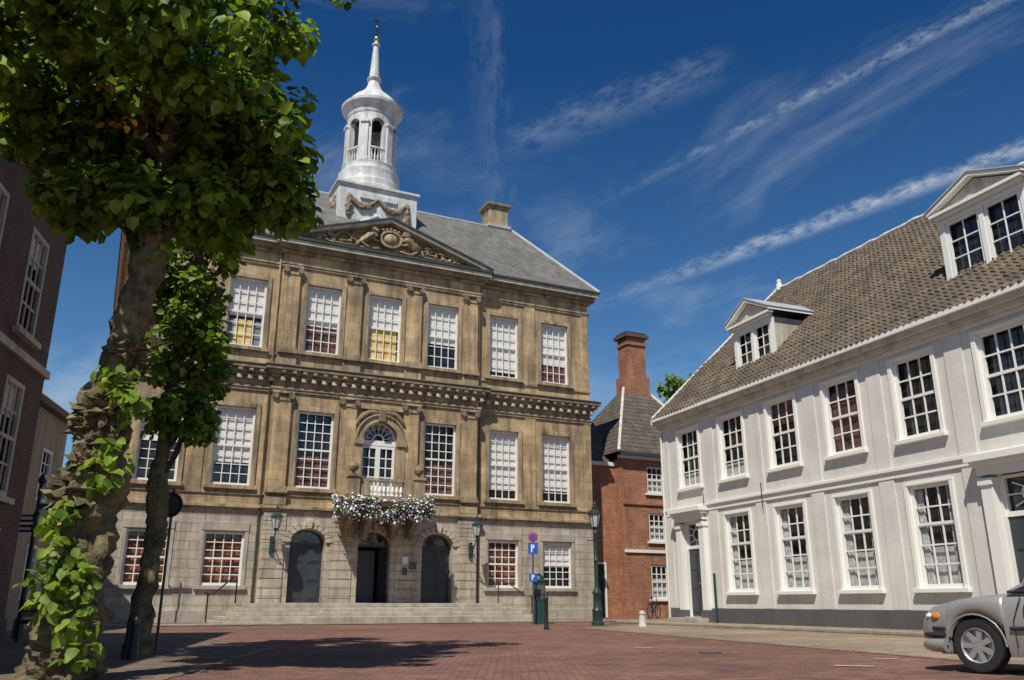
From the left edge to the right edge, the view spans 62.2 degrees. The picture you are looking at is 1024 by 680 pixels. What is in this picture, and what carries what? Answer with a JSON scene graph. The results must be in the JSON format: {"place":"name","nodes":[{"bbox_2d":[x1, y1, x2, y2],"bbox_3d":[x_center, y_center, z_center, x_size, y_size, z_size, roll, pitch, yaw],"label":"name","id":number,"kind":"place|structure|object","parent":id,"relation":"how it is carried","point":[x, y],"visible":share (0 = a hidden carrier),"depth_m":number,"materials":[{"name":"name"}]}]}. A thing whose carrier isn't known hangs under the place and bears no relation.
{"place":"outdoors","nodes":[
{"label":"outdoors","id":0,"kind":"place"},
{"bbox_2d":[4,392,69,630],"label":"plaster house","id":1,"kind":"structure","parent":0,"point":[48,450],"depth_m":27.64,"materials":[{"name":"beige paint"}]},
{"bbox_2d":[0,629,268,679],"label":"pavement","id":2,"kind":"structure","parent":0,"point":[175,653],"depth_m":14.03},
{"bbox_2d":[14,601,45,641],"bbox_3d":[-10.700,6.410,19.371,0.500,0.850,1.800,3,-17,-10],"label":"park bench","id":3,"kind":"object","parent":2,"relation":"on","point":[21,621],"visible":0.3,"depth_m":18.58,"materials":[{"name":"black metal"}]},
{"bbox_2d":[11,474,52,638],"bbox_3d":[-11.975,5.284,20.976,1.350,3.950,0.240,0,-17,0],"label":"direction sign","id":4,"kind":"object","parent":2,"relation":"on","point":[42,480],"visible":0.75,"depth_m":21.12,"materials":[{"name":"black metal"}]},
{"bbox_2d":[0,112,66,643],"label":"brick house","id":5,"kind":"structure","parent":2,"relation":"on","point":[32,254],"depth_m":18.07,"materials":[{"name":"brick"}]},
{"bbox_2d":[0,182,49,529],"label":"windows","id":6,"kind":"structure","parent":5,"relation":"in","point":[13,393],"depth_m":18.05,"materials":[{"name":"white wood"}]},
{"bbox_2d":[121,616,133,658],"bbox_3d":[-5.920,4.598,13.128,0.150,0.620,0.146,0,-17,0],"label":"bollard","id":7,"kind":"object","parent":2,"relation":"on","point":[127,636],"visible":0.66,"depth_m":13.08,"materials":[{"name":"black metal"}]},
{"bbox_2d":[126,616,141,659],"bbox_3d":[-5.750,4.538,12.937,0.175,0.620,0.171,0,-17,0],"label":"bollard","id":8,"kind":"object","parent":2,"relation":"on","point":[132,652],"visible":0.98,"depth_m":12.88,"materials":[{"name":"black metal"}]},
{"bbox_2d":[154,488,182,652],"bbox_3d":[-6.123,4.025,14.964,0.440,2.800,0.080,-3,-17,10],"label":"traffic sign","id":9,"kind":"object","parent":2,"relation":"on","point":[175,503],"visible":0.68,"depth_m":15.13,"materials":[{"name":"black metal"}]},
{"bbox_2d":[0,0,356,679],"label":"linden tree","id":10,"kind":"object","parent":2,"relation":"on","point":[156,138],"visible":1,"depth_m":10.54,"materials":[{"name":"green plant"}]},
{"bbox_2d":[119,229,255,654],"bbox_3d":[-6.222,0.781,15.491,2.459,9.631,2.497,0,-17,0],"label":"linden tree","id":11,"kind":"object","parent":2,"relation":"on","point":[189,317],"visible":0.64,"depth_m":15.30,"materials":[{"name":"green plant"}]},
{"bbox_2d":[105,618,667,626],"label":"sidewalk","id":12,"kind":"structure","parent":0,"point":[255,624],"depth_m":32.54,"materials":[{"name":"stone"}]},
{"bbox_2d":[647,595,660,618],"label":"bicycle","id":13,"kind":"object","parent":12,"relation":"on","point":[651,604],"visible":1,"depth_m":41.54,"materials":[{"name":"black metal"}]},
{"bbox_2d":[42,0,1023,466],"label":"sky","id":14,"kind":"structure","parent":0,"point":[674,157],"materials":[{"name":"blue"}]},
{"bbox_2d":[105,622,1023,679],"bbox_3d":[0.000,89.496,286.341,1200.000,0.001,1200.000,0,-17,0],"label":"ground","id":15,"kind":"structure","parent":0,"point":[531,651],"depth_m":13.32,"materials":[{"name":"red brick"}]},
{"bbox_2d":[43,522,61,589],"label":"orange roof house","id":16,"kind":"structure","parent":15,"relation":"on","point":[55,553],"depth_m":41.03,"materials":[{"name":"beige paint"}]},
{"bbox_2d":[101,17,601,625],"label":"town hall","id":17,"kind":"structure","parent":15,"relation":"on","point":[389,343],"depth_m":39.81,"materials":[{"name":"stone"}]},
{"bbox_2d":[120,267,570,587],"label":"windows","id":18,"kind":"structure","parent":17,"relation":"in","point":[222,553],"depth_m":39.88,"materials":[{"name":"white paint"}]},
{"bbox_2d":[286,530,449,602],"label":"entrance doors","id":19,"kind":"structure","parent":17,"relation":"in","point":[305,552],"depth_m":38.29,"materials":[{"name":"paint"}]},
{"bbox_2d":[329,491,437,526],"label":"balcony flowers","id":20,"kind":"object","parent":17,"relation":"on","point":[359,506],"visible":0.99,"depth_m":36.44,"materials":[{"name":"white petals"},{"name":"purple petals"},{"name":"green leaf"}]},
{"bbox_2d":[528,533,537,624],"bbox_3d":[0.850,9.551,34.083,0.400,3.550,0.105,0,-17,0],"label":"parking sign","id":21,"kind":"object","parent":15,"relation":"on","point":[532,546],"visible":1,"depth_m":34.32,"materials":[{"name":"blue metal"}]},
{"bbox_2d":[532,574,545,623],"bbox_3d":[1.100,10.497,34.436,0.560,1.950,0.480,1,-17,-5],"label":"parking meter","id":22,"kind":"object","parent":15,"relation":"on","point":[539,589],"visible":0.66,"depth_m":34.23,"materials":[{"name":"green metal"}]},
{"bbox_2d":[544,592,548,629],"bbox_3d":[1.100,8.691,27.248,0.175,1.150,0.171,0,-17,0],"label":"bollard","id":23,"kind":"object","parent":15,"relation":"on","point":[546,619],"visible":1,"depth_m":27.18,"materials":[{"name":"black metal"}]},
{"bbox_2d":[147,628,1023,679],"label":"gutter band","id":24,"kind":"object","parent":15,"relation":"on","point":[208,665],"visible":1,"depth_m":13.96,"materials":[{"name":"stone"}]},
{"bbox_2d":[587,501,603,625],"bbox_3d":[3.220,8.508,32.539,0.600,4.629,0.491,0,-17,0],"label":"street lamp","id":25,"kind":"object","parent":15,"relation":"on","point":[594,513],"visible":1,"depth_m":32.33,"materials":[{"name":"green metal"}]},
{"bbox_2d":[591,451,668,618],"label":"walls","id":26,"kind":"structure","parent":15,"relation":"on","point":[628,555],"depth_m":45.13,"materials":[{"name":"red brick"}]},
{"bbox_2d":[590,386,663,461],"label":"roof","id":27,"kind":"structure","parent":26,"relation":"on","point":[621,420],"depth_m":48.62,"materials":[{"name":"tile"}]},
{"bbox_2d":[613,331,649,397],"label":"chimney","id":28,"kind":"object","parent":27,"relation":"on","point":[633,379],"visible":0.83,"depth_m":52.49,"materials":[{"name":"red brick"}]},
{"bbox_2d":[645,467,667,600],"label":"windows","id":29,"kind":"structure","parent":26,"relation":"attached to","point":[657,535],"depth_m":45.78,"materials":[{"name":"white paint"}]},
{"bbox_2d":[655,373,693,403],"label":"distant tree","id":30,"kind":"object","parent":15,"relation":"on","point":[676,384],"visible":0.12,"depth_m":61.10,"materials":[{"name":"green plant"}]},
{"bbox_2d":[618,634,897,665],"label":"road markings","id":31,"kind":"object","parent":15,"relation":"on","point":[835,665],"visible":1,"depth_m":12.89,"materials":[{"name":"paint"}]},
{"bbox_2d":[923,579,1023,672],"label":"parked car","id":32,"kind":"object","parent":15,"relation":"on","point":[982,634],"visible":1,"depth_m":10.31,"materials":[{"name":"paint"}]},
{"bbox_2d":[418,651,721,656],"bbox_3d":[1.061,5.189,14.035,5.205,0.006,0.599,3,-18,-11],"label":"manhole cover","id":33,"kind":"object","parent":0,"point":[437,655],"visible":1,"depth_m":13.82,"materials":[{"name":"grey metal"}]},
{"bbox_2d":[616,620,923,636],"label":"sidewalk","id":34,"kind":"structure","parent":0,"point":[897,632],"depth_m":25.92,"materials":[{"name":"stone"}]},
{"bbox_2d":[668,310,1023,616],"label":"walls","id":35,"kind":"structure","parent":34,"relation":"on","point":[1004,435],"depth_m":26.30,"materials":[{"name":"paint"}]},
{"bbox_2d":[659,430,762,620],"bbox_3d":[7.741,6.789,33.277,0.100,8.050,6.738,7,-18,-20],"label":"ironwork","id":36,"kind":"object","parent":35,"relation":"attached to","point":[666,549],"visible":0.89,"depth_m":35.71,"materials":[{"name":"white metal"}]},
{"bbox_2d":[651,280,1023,629],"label":"trim","id":37,"kind":"structure","parent":35,"relation":"attached to","point":[946,326],"depth_m":26.39,"materials":[{"name":"white paint"}]},
{"bbox_2d":[651,161,1023,424],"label":"roof structure","id":38,"kind":"object","parent":35,"relation":"on","point":[779,285],"visible":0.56,"depth_m":38.25,"materials":[{"name":"white wood"}]},
{"bbox_2d":[724,298,814,368],"bbox_3d":[10.865,-0.127,34.338,3.350,2.930,2.860,7,-18,-20],"label":"dormer","id":39,"kind":"object","parent":38,"relation":"on","point":[757,328],"visible":0.73,"depth_m":33.70,"materials":[{"name":"white paint"}]},
{"bbox_2d":[651,215,1023,419],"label":"roof tiles","id":40,"kind":"object","parent":38,"relation":"attached to","point":[896,279],"visible":0.67,"depth_m":30.52,"materials":[{"name":"brown tile"}]},
{"bbox_2d":[924,164,1023,280],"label":"dormer","id":41,"kind":"object","parent":38,"relation":"on","point":[977,215],"visible":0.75,"depth_m":24.64,"materials":[{"name":"white paint"}]},
{"bbox_2d":[667,446,1023,622],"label":"door surrounds","id":42,"kind":"object","parent":35,"relation":"attached to","point":[1008,461],"visible":0.94,"depth_m":21.81,"materials":[{"name":"white paint"}]},
{"bbox_2d":[679,320,1023,591],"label":"windows","id":43,"kind":"structure","parent":35,"relation":"attached to","point":[1001,350],"depth_m":26.13,"materials":[{"name":"white paint"}]},
{"bbox_2d":[588,625,1023,664],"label":"pavement","id":44,"kind":"structure","parent":0,"point":[903,645],"depth_m":20.32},
{"bbox_2d":[638,611,646,626],"bbox_3d":[4.670,9.983,30.408,0.300,0.550,0.292,0,-17,0],"label":"bollard","id":45,"kind":"object","parent":44,"relation":"on","point":[642,620],"visible":1,"depth_m":30.32,"materials":[{"name":"concrete"}]}
]}

